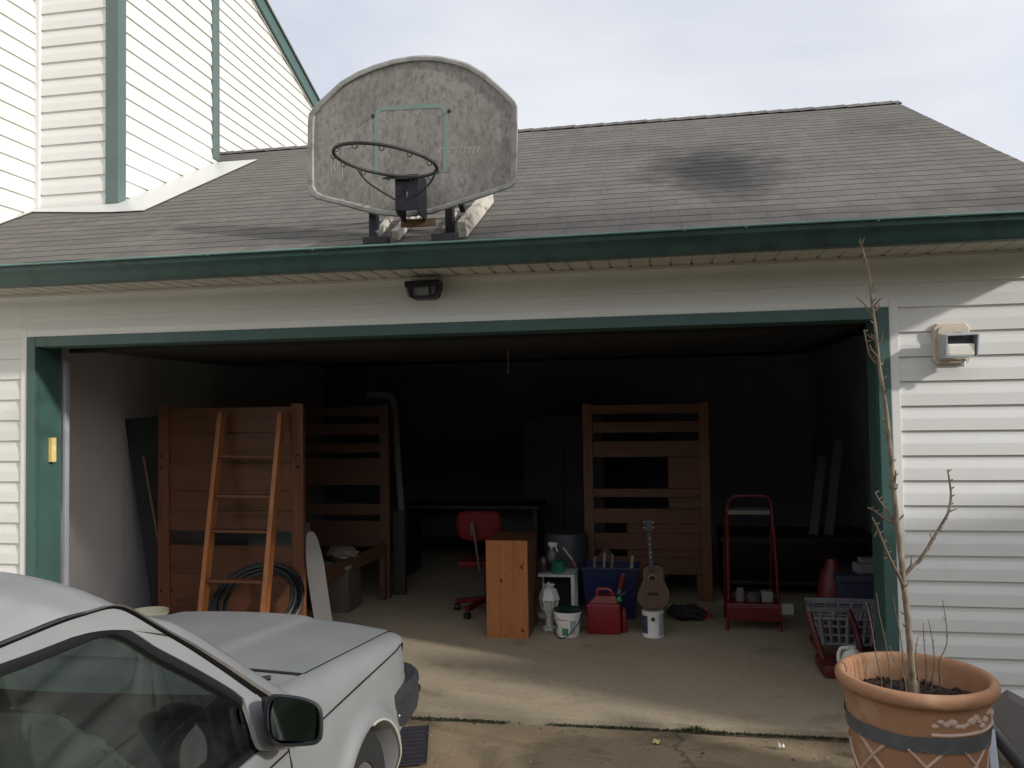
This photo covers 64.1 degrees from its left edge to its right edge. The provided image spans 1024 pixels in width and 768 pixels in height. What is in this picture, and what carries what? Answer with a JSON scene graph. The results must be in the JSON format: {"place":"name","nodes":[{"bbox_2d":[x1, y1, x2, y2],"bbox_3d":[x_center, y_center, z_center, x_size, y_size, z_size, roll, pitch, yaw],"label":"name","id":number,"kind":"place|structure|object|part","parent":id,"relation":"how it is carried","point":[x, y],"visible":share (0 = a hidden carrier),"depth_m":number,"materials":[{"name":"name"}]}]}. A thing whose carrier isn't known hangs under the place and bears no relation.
{"place":"outdoors","nodes":[
{"label":"outdoors","id":0,"kind":"place"},
{"bbox_2d":[249,522,309,607],"bbox_3d":[-1.992,1.575,7.023,0.402,0.732,0.350,-1,-2,10],"label":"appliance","id":1,"kind":"object","parent":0,"point":[283,538],"visible":0.18,"depth_m":6.88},
{"bbox_2d":[147,539,875,742],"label":"garage floor","id":2,"kind":"structure","parent":0,"point":[758,677],"depth_m":5.44,"materials":[{"name":"beige concrete"}]},
{"bbox_2d":[125,416,157,605],"bbox_3d":[-3.106,1.115,6.941,0.372,1.680,0.035,-1,-2,10],"label":"dark board","id":3,"kind":"object","parent":2,"relation":"on","point":[142,434],"visible":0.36,"depth_m":6.93,"materials":[{"name":"black wood"}]},
{"bbox_2d":[142,456,157,542],"bbox_3d":[-2.950,1.275,6.817,0.305,1.352,0.016,-1,-2,15],"label":"thin batten","id":4,"kind":"object","parent":2,"relation":"on","point":[150,494],"visible":0.5,"depth_m":6.84,"materials":[{"name":"brown wood"}]},
{"bbox_2d":[135,606,168,615],"bbox_3d":[-2.729,1.810,6.122,0.316,0.221,0.303,-1,-2,10],"label":"cream bucket","id":5,"kind":"object","parent":2,"relation":"on","point":[153,610],"visible":0.16,"depth_m":6.25,"materials":[{"name":"plastic"}]},
{"bbox_2d":[158,403,305,615],"bbox_3d":[-2.237,1.046,6.512,1.245,1.762,0.052,-1,-2,10],"label":"bunk bed end","id":6,"kind":"object","parent":2,"relation":"on","point":[185,459],"visible":0.79,"depth_m":6.51,"materials":[{"name":"red wood"}]},
{"bbox_2d":[197,412,285,612],"bbox_3d":[-2.055,1.067,6.207,0.540,1.708,0.433,-1,-2,10],"label":"wooden ladder","id":7,"kind":"object","parent":2,"relation":"on","point":[211,530],"visible":0.81,"depth_m":6.20,"materials":[{"name":"brown wood"}]},
{"bbox_2d":[208,562,304,614],"bbox_3d":[-1.935,1.649,6.192,0.764,0.517,0.503,-1,-2,10],"label":"pipe coil","id":8,"kind":"object","parent":2,"relation":"on","point":[291,577],"visible":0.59,"depth_m":6.28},
{"bbox_2d":[306,531,332,620],"bbox_3d":[-1.430,1.503,6.125,0.248,0.796,0.028,-1,-2,10],"label":"grey board","id":9,"kind":"object","parent":2,"relation":"on","point":[318,588],"visible":0.78,"depth_m":6.12,"materials":[{"name":"laminate"}]},
{"bbox_2d":[257,405,390,598],"bbox_3d":[-1.739,1.082,7.542,1.276,1.747,0.045,-1,-2,10],"label":"bunk bed end","id":10,"kind":"object","parent":2,"relation":"on","point":[347,471],"visible":0.52,"depth_m":7.49,"materials":[{"name":"brown wood"}]},
{"bbox_2d":[324,559,360,612],"bbox_3d":[-1.509,1.740,7.061,0.327,0.390,0.310,-1,-2,10],"label":"storage carton","id":11,"kind":"object","parent":2,"relation":"on","point":[344,592],"visible":0.43,"depth_m":6.91,"materials":[{"name":"brown cardboard"}]},
{"bbox_2d":[324,545,358,561],"bbox_3d":[-1.471,1.461,7.046,0.309,0.139,0.192,-1,-2,10],"label":"plastic bag","id":12,"kind":"object","parent":11,"relation":"on","point":[336,553],"visible":0.97,"depth_m":6.99,"materials":[{"name":"grey plastic"}]},
{"bbox_2d":[325,543,386,599],"bbox_3d":[-1.362,1.726,7.005,0.063,0.598,0.906,-2,-2,28],"label":"bed side rail","id":13,"kind":"object","parent":2,"relation":"on","point":[337,569],"visible":0.55,"depth_m":7.15,"materials":[{"name":"brown wood"}]},
{"bbox_2d":[393,510,406,594],"bbox_3d":[-1.039,1.559,7.574,0.110,0.773,0.060,-1,-2,10],"label":"brown plank","id":14,"kind":"object","parent":2,"relation":"on","point":[399,555],"visible":1,"depth_m":7.55,"materials":[{"name":"brown wood"}]},
{"bbox_2d":[366,392,404,509],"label":"metal track","id":15,"kind":"structure","parent":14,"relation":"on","point":[396,436],"depth_m":7.59,"materials":[{"name":"grey metal"}]},
{"bbox_2d":[404,499,546,578],"bbox_3d":[-0.386,1.605,8.546,1.450,0.730,0.600,-1,-2,10],"label":"desk","id":16,"kind":"object","parent":2,"relation":"on","point":[431,517],"visible":0.74,"depth_m":8.66,"materials":[{"name":"laminate"}]},
{"bbox_2d":[454,511,501,618],"bbox_3d":[-0.223,1.474,6.864,0.558,0.867,0.563,-1,-2,10],"label":"swivel chair","id":17,"kind":"object","parent":2,"relation":"on","point":[475,526],"visible":0.69,"depth_m":6.66,"materials":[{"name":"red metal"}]},
{"bbox_2d":[486,532,536,638],"bbox_3d":[0.002,1.526,6.272,0.321,0.715,0.453,-1,-2,10],"label":"pine cabinet","id":18,"kind":"object","parent":2,"relation":"on","point":[511,590],"visible":1,"depth_m":6.06,"materials":[{"name":"brown wood"}]},
{"bbox_2d":[539,581,558,630],"bbox_3d":[0.285,1.697,6.273,0.164,0.364,0.142,-1,-2,10],"label":"white lantern","id":19,"kind":"object","parent":2,"relation":"on","point":[549,597],"visible":0.97,"depth_m":6.24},
{"bbox_2d":[538,568,577,618],"bbox_3d":[0.382,1.711,6.682,0.294,0.361,0.300,-1,-2,10],"label":"shelf unit","id":20,"kind":"object","parent":2,"relation":"on","point":[565,586],"visible":0.52,"depth_m":6.77,"materials":[{"name":"white plastic"}]},
{"bbox_2d":[536,555,549,572],"bbox_3d":[0.253,1.468,6.692,0.110,0.130,0.110,-1,-2,10],"label":"brown jar","id":21,"kind":"object","parent":20,"relation":"on","point":[542,564],"visible":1,"depth_m":6.65,"materials":[{"name":"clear glass"}]},
{"bbox_2d":[547,542,557,570],"bbox_3d":[0.330,1.419,6.749,0.080,0.230,0.088,1,-3,-43],"label":"spray bottle","id":22,"kind":"object","parent":20,"relation":"on","point":[551,554],"visible":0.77,"depth_m":6.73,"materials":[{"name":"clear plastic"}]},
{"bbox_2d":[550,559,564,573],"bbox_3d":[0.371,1.482,6.640,0.128,0.095,0.128,-1,-2,10],"label":"green tub","id":23,"kind":"object","parent":20,"relation":"on","point":[557,566],"visible":1,"depth_m":6.59,"materials":[{"name":"teal plastic"}]},
{"bbox_2d":[563,547,576,567],"bbox_3d":[0.473,1.419,6.706,0.114,0.166,0.032,-1,-2,10],"label":"scrub brush","id":24,"kind":"object","parent":20,"relation":"on","point":[570,557],"visible":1,"depth_m":6.69,"materials":[{"name":"pink plastic"}]},
{"bbox_2d":[523,415,608,555],"bbox_3d":[0.619,1.145,9.277,0.900,1.570,0.644,-1,-2,10],"label":"tall cabinet","id":25,"kind":"object","parent":2,"relation":"on","point":[553,472],"visible":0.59,"depth_m":9.00,"materials":[{"name":"laminate"}]},
{"bbox_3d":[0.350,1.135,9.030,0.435,1.500,0.021,-1,-2,10],"label":"door","id":26,"kind":"part","parent":25,"relation":"part of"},
{"bbox_3d":[0.788,1.126,8.954,0.435,1.500,0.021,-1,-2,10],"label":"door","id":27,"kind":"part","parent":25,"relation":"part of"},
{"bbox_2d":[545,529,588,603],"bbox_3d":[0.485,1.610,7.226,0.390,0.600,0.390,-1,-2,10],"label":"grey barrel","id":28,"kind":"object","parent":2,"relation":"on","point":[574,542],"visible":0.53,"depth_m":7.07,"materials":[{"name":"grey plastic"}]},
{"bbox_2d":[553,605,581,638],"bbox_3d":[0.415,1.769,6.079,0.218,0.198,0.228,-1,-2,10],"label":"white pail","id":29,"kind":"object","parent":2,"relation":"on","point":[567,619],"visible":1,"depth_m":6.01,"materials":[{"name":"plastic"}]},
{"bbox_2d":[587,587,626,633],"bbox_3d":[0.721,1.701,6.171,0.302,0.336,0.170,-1,-2,10],"label":"fuel can","id":30,"kind":"object","parent":2,"relation":"on","point":[603,613],"visible":0.98,"depth_m":6.10,"materials":[{"name":"red plastic"}]},
{"bbox_2d":[617,573,624,596],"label":"red handled shears","id":31,"kind":"object","parent":30,"relation":"attached to","point":[621,581],"visible":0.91,"depth_m":6.43,"materials":[{"name":"plastic"}]},
{"bbox_2d":[581,561,639,618],"bbox_3d":[0.810,1.681,6.679,0.464,0.412,0.322,-1,-2,10],"label":"blue tote","id":32,"kind":"object","parent":2,"relation":"on","point":[596,577],"visible":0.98,"depth_m":6.54,"materials":[{"name":"plastic"}]},
{"bbox_2d":[593,556,595,566],"bbox_3d":[0.660,1.591,6.648,0.050,0.391,0.083,-1,-2,1],"label":"garden tool","id":33,"kind":"object","parent":32,"relation":"in","point":[594,561],"visible":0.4,"depth_m":6.62,"materials":[{"name":"metal"}]},
{"bbox_2d":[603,552,605,567],"bbox_3d":[0.738,1.574,6.634,0.050,0.421,0.084,-1,-2,2],"label":"garden tool","id":34,"kind":"object","parent":32,"relation":"in","point":[604,556],"visible":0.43,"depth_m":6.61,"materials":[{"name":"metal"}]},
{"bbox_2d":[596,546,617,560],"bbox_3d":[0.814,1.641,7.014,0.279,0.513,0.224,-1,-2,10],"label":"rag bundle","id":35,"kind":"object","parent":32,"relation":"in","point":[607,551],"visible":0.12,"depth_m":7.00,"materials":[{"name":"brown fabric"}]},
{"bbox_2d":[610,554,613,567],"bbox_3d":[0.799,1.578,6.624,0.050,0.411,0.084,-1,-2,1],"label":"garden tool","id":36,"kind":"object","parent":32,"relation":"in","point":[612,559],"visible":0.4,"depth_m":6.60,"materials":[{"name":"metal"}]},
{"bbox_2d":[630,555,633,567],"bbox_3d":[0.956,1.579,6.597,0.050,0.401,0.084,-1,-2,1],"label":"garden tool","id":37,"kind":"object","parent":32,"relation":"in","point":[631,561],"visible":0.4,"depth_m":6.57,"materials":[{"name":"metal"}]},
{"bbox_2d":[621,607,627,632],"bbox_3d":[0.842,1.774,6.153,0.052,0.185,0.052,-1,-2,10],"label":"red bottle","id":38,"kind":"object","parent":2,"relation":"on","point":[624,626],"visible":0.94,"depth_m":6.13,"materials":[{"name":"plastic"}]},
{"bbox_2d":[582,402,712,600],"bbox_3d":[1.191,1.063,7.234,1.102,1.788,0.048,-1,-2,10],"label":"bunk bed end","id":39,"kind":"object","parent":2,"relation":"on","point":[679,547],"visible":0.81,"depth_m":7.20,"materials":[{"name":"red wood"}]},
{"bbox_2d":[642,608,663,638],"bbox_3d":[1.042,1.766,6.047,0.161,0.188,0.162,-1,-2,10],"label":"paint can","id":40,"kind":"object","parent":2,"relation":"on","point":[652,623],"visible":0.88,"depth_m":5.98,"materials":[{"name":"white metal"}]},
{"bbox_2d":[637,519,669,608],"bbox_3d":[1.051,1.343,6.112,0.238,0.645,0.145,-1,-2,10],"label":"guitar","id":41,"kind":"object","parent":40,"relation":"on","point":[653,592],"visible":1,"depth_m":6.07,"materials":[{"name":"brown wood"}]},
{"bbox_2d":[666,603,708,620],"bbox_3d":[1.390,1.805,6.484,0.336,0.128,0.226,-1,-2,10],"label":"tool bag","id":42,"kind":"object","parent":2,"relation":"on","point":[689,611],"visible":1,"depth_m":6.42,"materials":[{"name":"black fabric"}]},
{"bbox_2d":[704,606,712,618],"bbox_3d":[1.555,1.824,6.547,0.110,0.090,0.110,-1,-2,10],"label":"orange funnel","id":43,"kind":"object","parent":2,"relation":"on","point":[709,616],"visible":0.59,"depth_m":6.51,"materials":[{"name":"plastic"}]},
{"bbox_2d":[724,494,781,631],"bbox_3d":[1.837,1.354,6.327,0.416,1.019,0.482,-1,-2,10],"label":"step stool","id":44,"kind":"object","parent":2,"relation":"on","point":[734,609],"visible":0.99,"depth_m":6.21,"materials":[{"name":"red metal"}]},
{"bbox_2d":[736,587,744,601],"bbox_3d":[1.733,1.593,6.207,0.070,0.100,0.069,-1,-2,10],"label":"jar","id":45,"kind":"object","parent":44,"relation":"on","point":[740,594],"visible":1,"depth_m":6.18,"materials":[{"name":"white plastic"}]},
{"bbox_2d":[745,590,760,601],"bbox_3d":[1.823,1.607,6.191,0.110,0.070,0.108,-1,-2,10],"label":"jar","id":46,"kind":"object","parent":44,"relation":"on","point":[752,596],"visible":1,"depth_m":6.15,"materials":[{"name":"grey plastic"}]},
{"bbox_2d":[761,590,772,601],"bbox_3d":[1.923,1.599,6.173,0.080,0.080,0.080,-1,-2,10],"label":"jar","id":47,"kind":"object","parent":44,"relation":"on","point":[766,595],"visible":1,"depth_m":6.14,"materials":[{"name":"white plastic"}]},
{"bbox_2d":[780,603,793,614],"bbox_3d":[2.226,1.821,6.625,0.090,0.080,0.070,-1,-2,-2],"label":"white box","id":48,"kind":"object","parent":2,"relation":"on","point":[787,608],"visible":0.86,"depth_m":6.59,"materials":[{"name":"plastic"}]},
{"bbox_2d":[715,526,872,595],"bbox_3d":[2.546,1.615,7.425,1.310,0.540,0.700,-1,-2,10],"label":"bench","id":49,"kind":"object","parent":2,"relation":"on","point":[860,538],"visible":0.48,"depth_m":7.31,"materials":[{"name":"laminate"}]},
{"bbox_2d":[809,455,826,534],"bbox_3d":[2.769,1.000,7.407,0.074,0.701,0.383,-2,-3,37],"label":"weathered board","id":50,"kind":"object","parent":49,"relation":"on","point":[817,497],"visible":1,"depth_m":7.39,"materials":[{"name":"grey wood"}]},
{"bbox_2d":[824,439,842,534],"bbox_3d":[2.905,0.923,7.385,0.073,0.847,0.397,-3,-3,40],"label":"weathered board","id":51,"kind":"object","parent":49,"relation":"on","point":[833,489],"visible":1,"depth_m":7.37,"materials":[{"name":"wood"}]},
{"bbox_2d":[817,558,842,633],"bbox_3d":[2.388,1.569,6.083,0.220,0.540,0.220,-1,-2,10],"label":"dark red drum","id":52,"kind":"object","parent":2,"relation":"on","point":[826,588],"visible":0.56,"depth_m":6.03,"materials":[{"name":"red plastic"}]},
{"bbox_2d":[837,645,860,661],"bbox_3d":[2.046,1.688,4.920,0.149,0.232,0.149,-3,-3,42],"label":"white jug","id":53,"kind":"object","parent":2,"relation":"on","point":[849,650],"visible":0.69,"depth_m":4.91,"materials":[{"name":"plastic"}]},
{"bbox_2d":[833,565,873,634],"bbox_3d":[2.606,1.607,6.044,0.470,0.455,0.430,-1,-2,10],"label":"storage crate","id":54,"kind":"object","parent":2,"relation":"on","point":[850,582],"visible":0.22,"depth_m":5.87,"materials":[{"name":"blue plastic"}]},
{"bbox_2d":[852,556,872,573],"bbox_3d":[2.592,1.324,5.985,0.165,0.108,0.120,-1,-2,1],"label":"grey box","id":55,"kind":"object","parent":54,"relation":"on","point":[863,565],"visible":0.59,"depth_m":5.93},
{"bbox_2d":[268,0,1023,161],"label":"sky","id":56,"kind":"structure","parent":0,"point":[958,64],"materials":[{"name":"white"}]},
{"bbox_2d":[398,720,1012,767],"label":"driveway","id":57,"kind":"structure","parent":0,"point":[467,747],"depth_m":4.11,"materials":[{"name":"concrete"}]},
{"bbox_2d":[0,571,420,767],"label":"parked car","id":58,"kind":"object","parent":57,"relation":"on","point":[96,682],"visible":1,"depth_m":2.00,"materials":[{"name":"silver metal"}]},
{"bbox_3d":[-0.884,0.997,1.306,0.187,1.047,2.178,-1,-2,10],"label":"door","id":59,"kind":"part","parent":58,"relation":"part of","materials":[{"name":"silver metal"}]},
{"bbox_2d":[398,725,428,766],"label":"rubber mat","id":60,"kind":"object","parent":57,"relation":"on","point":[414,741],"visible":0.59,"depth_m":4.14,"materials":[{"name":"grey rubber"}]},
{"bbox_2d":[411,716,848,740],"bbox_3d":[0.598,1.822,4.373,2.617,0.039,0.052,-1,-2,10],"label":"moss","id":61,"kind":"object","parent":57,"relation":"on","point":[697,730],"visible":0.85,"depth_m":4.33,"materials":[{"name":"green plant"}]},
{"bbox_2d":[430,723,844,766],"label":"grit","id":62,"kind":"object","parent":57,"relation":"on","point":[792,759],"visible":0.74,"depth_m":4.09,"materials":[{"name":"beige gravel"}]},
{"bbox_2d":[834,651,1000,767],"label":"flower pot","id":63,"kind":"object","parent":57,"relation":"on","point":[949,724],"visible":0.94,"depth_m":3.06,"materials":[{"name":"ceramic"}]},
{"bbox_2d":[866,603,882,686],"bbox_3d":[1.489,1.082,3.363,0.057,0.370,0.008,-1,-2,10],"label":"dry stalk","id":64,"kind":"object","parent":63,"relation":"on","point":[875,649],"visible":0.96,"depth_m":3.36,"materials":[{"name":"brown plant"}]},
{"bbox_2d":[876,592,891,688],"bbox_3d":[1.511,1.056,3.319,0.053,0.417,0.008,-1,-2,10],"label":"dry stalk","id":65,"kind":"object","parent":63,"relation":"on","point":[886,646],"visible":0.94,"depth_m":3.31,"materials":[{"name":"brown plant"}]},
{"bbox_2d":[890,647,906,691],"bbox_3d":[1.492,1.136,3.157,0.060,0.247,0.008,-1,-2,10],"label":"dry stalk","id":66,"kind":"object","parent":63,"relation":"in","point":[901,672],"visible":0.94,"depth_m":3.15,"materials":[{"name":"brown plant"}]},
{"bbox_2d":[893,597,905,689],"bbox_3d":[1.588,1.069,3.346,0.044,0.391,0.008,-1,-2,10],"label":"dry stalk","id":67,"kind":"object","parent":63,"relation":"on","point":[902,649],"visible":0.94,"depth_m":3.34,"materials":[{"name":"brown plant"}]},
{"bbox_2d":[856,237,956,692],"bbox_3d":[1.593,0.311,3.293,0.356,1.818,0.115,-1,-2,-1],"label":"bare sapling","id":68,"kind":"object","parent":63,"relation":"in","point":[902,573],"visible":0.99,"depth_m":3.26,"materials":[{"name":"brown plant"}]},
{"bbox_2d":[915,636,919,693],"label":"dry stalk","id":69,"kind":"object","parent":63,"relation":"in","point":[916,667],"visible":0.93,"depth_m":3.19,"materials":[{"name":"brown plant"}]},
{"bbox_2d":[923,623,928,686],"bbox_3d":[1.696,1.120,3.345,0.022,0.286,0.008,-1,-2,10],"label":"dry stalk","id":70,"kind":"object","parent":63,"relation":"in","point":[925,660],"visible":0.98,"depth_m":3.34,"materials":[{"name":"brown plant"}]},
{"bbox_2d":[928,620,937,692],"bbox_3d":[1.703,1.109,3.304,0.034,0.306,0.008,-1,-2,10],"label":"dry stalk","id":71,"kind":"object","parent":63,"relation":"in","point":[934,660],"visible":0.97,"depth_m":3.30,"materials":[{"name":"brown plant"}]},
{"bbox_2d":[938,599,947,689],"bbox_3d":[1.747,1.068,3.318,0.040,0.386,0.008,-1,-2,10],"label":"dry stalk","id":72,"kind":"object","parent":63,"relation":"on","point":[943,651],"visible":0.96,"depth_m":3.32,"materials":[{"name":"brown plant"}]},
{"bbox_2d":[989,729,998,767],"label":"metal strip","id":73,"kind":"object","parent":57,"relation":"on","point":[993,757],"visible":0.67,"depth_m":3.44,"materials":[{"name":"silver metal"}]},
{"bbox_2d":[992,690,1023,760],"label":"concrete paver","id":74,"kind":"object","parent":57,"relation":"on","point":[1008,710],"visible":0.6,"depth_m":3.90,"materials":[{"name":"grey concrete"}]},
{"bbox_2d":[993,721,1023,767],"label":"drain pipe","id":75,"kind":"object","parent":57,"relation":"on","point":[1010,752],"visible":0.68,"depth_m":3.61,"materials":[{"name":"grey metal"}]},
{"bbox_2d":[806,609,868,677],"bbox_3d":[2.106,1.625,5.277,0.416,0.385,0.580,-1,-2,10],"label":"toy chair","id":76,"kind":"object","parent":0,"point":[825,663],"visible":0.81,"depth_m":5.16,"materials":[{"name":"red plastic"}]},
{"bbox_2d":[804,598,875,646],"bbox_3d":[2.202,1.581,5.435,0.448,0.254,0.281,-1,-2,10],"label":"laundry basket","id":77,"kind":"object","parent":76,"relation":"on","point":[839,638],"visible":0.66,"depth_m":5.33,"materials":[{"name":"grey plastic"}]},
{"label":"ground","id":78,"kind":"structure","parent":0,"visible":0},
{"bbox_2d":[0,0,319,223],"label":"house","id":79,"kind":"structure","parent":78,"relation":"on","point":[120,105],"depth_m":6.56,"materials":[{"name":"plastic"}]},
{"bbox_2d":[0,100,1023,697],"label":"garage","id":80,"kind":"structure","parent":78,"relation":"on","point":[716,264],"depth_m":5.18,"materials":[{"name":"plastic"}]},
{"bbox_2d":[48,438,55,461],"bbox_3d":[-3.029,0.434,5.393,0.032,0.160,0.040,-1,-2,10],"label":"button box","id":81,"kind":"object","parent":80,"relation":"attached to","point":[51,449],"visible":1,"depth_m":5.38,"materials":[{"name":"beige plastic"}]},
{"bbox_2d":[307,55,517,244],"bbox_3d":[-0.459,-1.287,4.466,1.155,1.065,1.250,0,-2,-21],"label":"basketball hoop","id":82,"kind":"object","parent":80,"relation":"attached to","point":[409,141],"visible":0.97,"depth_m":4.45,"materials":[{"name":"plastic"}]},
{"bbox_2d":[404,276,442,300],"bbox_3d":[-0.518,-0.566,4.798,0.208,0.137,0.095,-1,-2,10],"label":"floodlight","id":83,"kind":"object","parent":80,"relation":"attached to","point":[423,288],"visible":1,"depth_m":4.77,"materials":[{"name":"plastic"}]},
{"bbox_2d":[69,323,859,365],"bbox_3d":[-0.321,-0.265,6.215,5.095,0.070,2.188,-1,-2,10],"label":"overhead door","id":84,"kind":"structure","parent":80,"relation":"in","point":[796,337],"depth_m":5.89,"materials":[{"name":"metal"}]},
{"bbox_2d":[931,323,978,366],"bbox_3d":[2.325,-0.207,4.281,0.182,0.235,0.184,-1,-2,10],"label":"wall lamp","id":85,"kind":"object","parent":80,"relation":"attached to","point":[955,343],"visible":1,"depth_m":4.26,"materials":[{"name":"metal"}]}
]}

